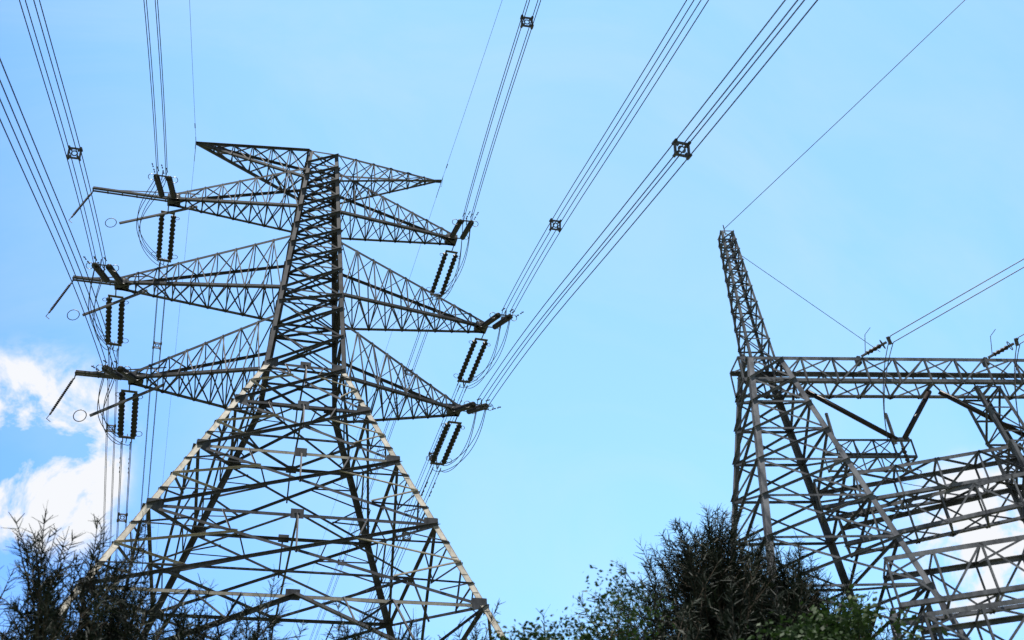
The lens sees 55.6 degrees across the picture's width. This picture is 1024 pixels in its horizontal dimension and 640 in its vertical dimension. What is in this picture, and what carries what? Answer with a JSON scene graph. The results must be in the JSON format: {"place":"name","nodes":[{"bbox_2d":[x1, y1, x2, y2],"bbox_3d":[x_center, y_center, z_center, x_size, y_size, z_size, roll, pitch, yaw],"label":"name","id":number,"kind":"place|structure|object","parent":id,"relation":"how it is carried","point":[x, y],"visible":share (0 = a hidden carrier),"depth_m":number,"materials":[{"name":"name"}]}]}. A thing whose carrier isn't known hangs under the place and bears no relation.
{"place":"outdoors","nodes":[
{"label":"outdoors","id":0,"kind":"place"},
{"bbox_2d":[0,566,34,639],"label":"tree","id":1,"kind":"object","parent":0,"point":[3,606],"depth_m":21.20,"materials":[{"name":"green plant"}]},
{"bbox_2d":[0,608,71,639],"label":"tree","id":2,"kind":"object","parent":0,"point":[12,638],"depth_m":21.55,"materials":[{"name":"green plant"}]},
{"bbox_2d":[0,502,126,639],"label":"tree","id":3,"kind":"object","parent":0,"point":[48,584],"depth_m":19.32,"materials":[{"name":"green plant"}]},
{"bbox_2d":[6,511,186,639],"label":"tree","id":4,"kind":"object","parent":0,"point":[122,566],"depth_m":20.34,"materials":[{"name":"green plant"}]},
{"bbox_2d":[29,592,176,639],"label":"tree","id":5,"kind":"object","parent":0,"point":[122,618],"depth_m":20.68,"materials":[{"name":"green plant"}]},
{"bbox_2d":[60,581,192,639],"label":"tree","id":6,"kind":"object","parent":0,"point":[148,633],"depth_m":21.25,"materials":[{"name":"green plant"}]},
{"bbox_2d":[74,553,200,639],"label":"tree","id":7,"kind":"object","parent":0,"point":[153,606],"depth_m":20.42,"materials":[{"name":"green plant"}]},
{"bbox_2d":[143,604,196,639],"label":"tree","id":8,"kind":"object","parent":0,"point":[154,624],"depth_m":23.38,"materials":[{"name":"green plant"}]},
{"bbox_2d":[167,574,240,639],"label":"tree","id":9,"kind":"object","parent":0,"point":[200,612],"depth_m":23.04,"materials":[{"name":"green plant"}]},
{"bbox_2d":[169,606,266,639],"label":"tree","id":10,"kind":"object","parent":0,"point":[217,626],"depth_m":22.86,"materials":[{"name":"green plant"}]},
{"bbox_2d":[193,569,318,639],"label":"tree","id":11,"kind":"object","parent":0,"point":[251,636],"depth_m":23.34,"materials":[{"name":"green plant"}]},
{"bbox_2d":[236,615,306,639],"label":"tree","id":12,"kind":"object","parent":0,"point":[271,633],"depth_m":23.20,"materials":[{"name":"green plant"}]},
{"bbox_2d":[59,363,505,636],"bbox_3d":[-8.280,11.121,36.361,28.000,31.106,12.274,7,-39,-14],"label":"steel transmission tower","id":13,"kind":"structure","parent":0,"point":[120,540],"depth_m":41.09,"materials":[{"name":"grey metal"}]},
{"bbox_2d":[318,597,422,639],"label":"tree","id":14,"kind":"object","parent":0,"point":[346,636],"depth_m":23.11,"materials":[{"name":"green plant"}]},
{"bbox_2d":[378,620,479,639],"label":"tree","id":15,"kind":"object","parent":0,"point":[403,636],"depth_m":22.65,"materials":[{"name":"green plant"}]},
{"bbox_2d":[438,598,503,639],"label":"tree","id":16,"kind":"object","parent":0,"point":[473,638],"depth_m":22.65,"materials":[{"name":"green plant"}]},
{"bbox_2d":[0,0,1023,639],"label":"sky","id":17,"kind":"structure","parent":0,"point":[616,424],"materials":[{"name":"blue"}]},
{"bbox_2d":[537,604,556,638],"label":"tree","id":18,"kind":"object","parent":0,"point":[543,625],"depth_m":22.10,"materials":[{"name":"green plant"}]},
{"bbox_2d":[479,560,677,639],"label":"broadleaf","id":19,"kind":"object","parent":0,"point":[587,635],"depth_m":18.25,"materials":[{"name":"green plant"}]},
{"bbox_2d":[579,577,710,639],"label":"tree","id":20,"kind":"object","parent":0,"point":[680,630],"depth_m":21.83,"materials":[{"name":"green plant"}]},
{"bbox_2d":[639,559,738,639],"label":"tree","id":21,"kind":"object","parent":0,"point":[646,595],"depth_m":24.40,"materials":[{"name":"green plant"}]},
{"bbox_2d":[568,503,886,639],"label":"bush","id":22,"kind":"object","parent":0,"point":[706,571],"depth_m":24.49,"materials":[{"name":"green plant"}]},
{"bbox_2d":[711,598,788,639],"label":"tree","id":23,"kind":"object","parent":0,"point":[742,625],"depth_m":24.38,"materials":[{"name":"green plant"}]},
{"bbox_2d":[671,516,873,639],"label":"bush","id":24,"kind":"object","parent":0,"point":[790,599],"depth_m":24.86,"materials":[{"name":"green plant"}]},
{"bbox_2d":[735,531,897,639],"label":"bush","id":25,"kind":"object","parent":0,"point":[798,564],"depth_m":25.10,"materials":[{"name":"green plant"}]},
{"bbox_2d":[737,583,947,639],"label":"broadleaf","id":26,"kind":"object","parent":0,"point":[818,624],"depth_m":19.49,"materials":[{"name":"green plant"}]},
{"bbox_2d":[808,566,882,636],"bbox_3d":[8.755,12.159,23.989,8.096,12.274,8.000,7,-39,-14],"label":"bush","id":27,"kind":"object","parent":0,"point":[834,596],"depth_m":26.20,"materials":[{"name":"green plant"}]},
{"label":"ground","id":28,"kind":"structure","parent":0,"visible":0},
{"bbox_2d":[55,141,491,639],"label":"transmission tower","id":29,"kind":"structure","parent":28,"relation":"on","point":[335,239],"depth_m":52.20,"materials":[{"name":"metal"}]},
{"bbox_2d":[50,174,511,463],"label":"insulator strings","id":30,"kind":"object","parent":29,"relation":"hanging from","point":[120,374],"visible":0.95,"depth_m":54.67},
{"bbox_2d":[46,15,691,638],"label":"line fittings","id":31,"kind":"object","parent":29,"relation":"attached to","point":[558,229],"visible":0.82,"depth_m":52.37,"materials":[{"name":"black metal"}]},
{"bbox_2d":[0,0,817,639],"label":"conductors","id":32,"kind":"object","parent":29,"relation":"attached to","point":[88,304],"visible":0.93,"depth_m":43.54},
{"bbox_2d":[717,230,1023,639],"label":"transmission tower","id":33,"kind":"structure","parent":28,"relation":"on","point":[750,377],"depth_m":29.64,"materials":[{"name":"metal"}]},
{"bbox_2d":[723,225,1018,473],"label":"gantry fittings","id":34,"kind":"object","parent":33,"relation":"attached to","point":[901,440],"visible":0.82,"depth_m":33.02,"materials":[{"name":"grey metal"}]},
{"bbox_2d":[724,0,1023,486],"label":"gantry conductors","id":35,"kind":"object","parent":33,"relation":"attached to","point":[926,314],"visible":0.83,"depth_m":32.63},
{"bbox_2d":[806,344,1023,462],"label":"gantry insulators","id":36,"kind":"object","parent":33,"relation":"attached to","point":[915,417],"visible":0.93,"depth_m":32.14,"materials":[{"name":"black ceramic"}]}
]}

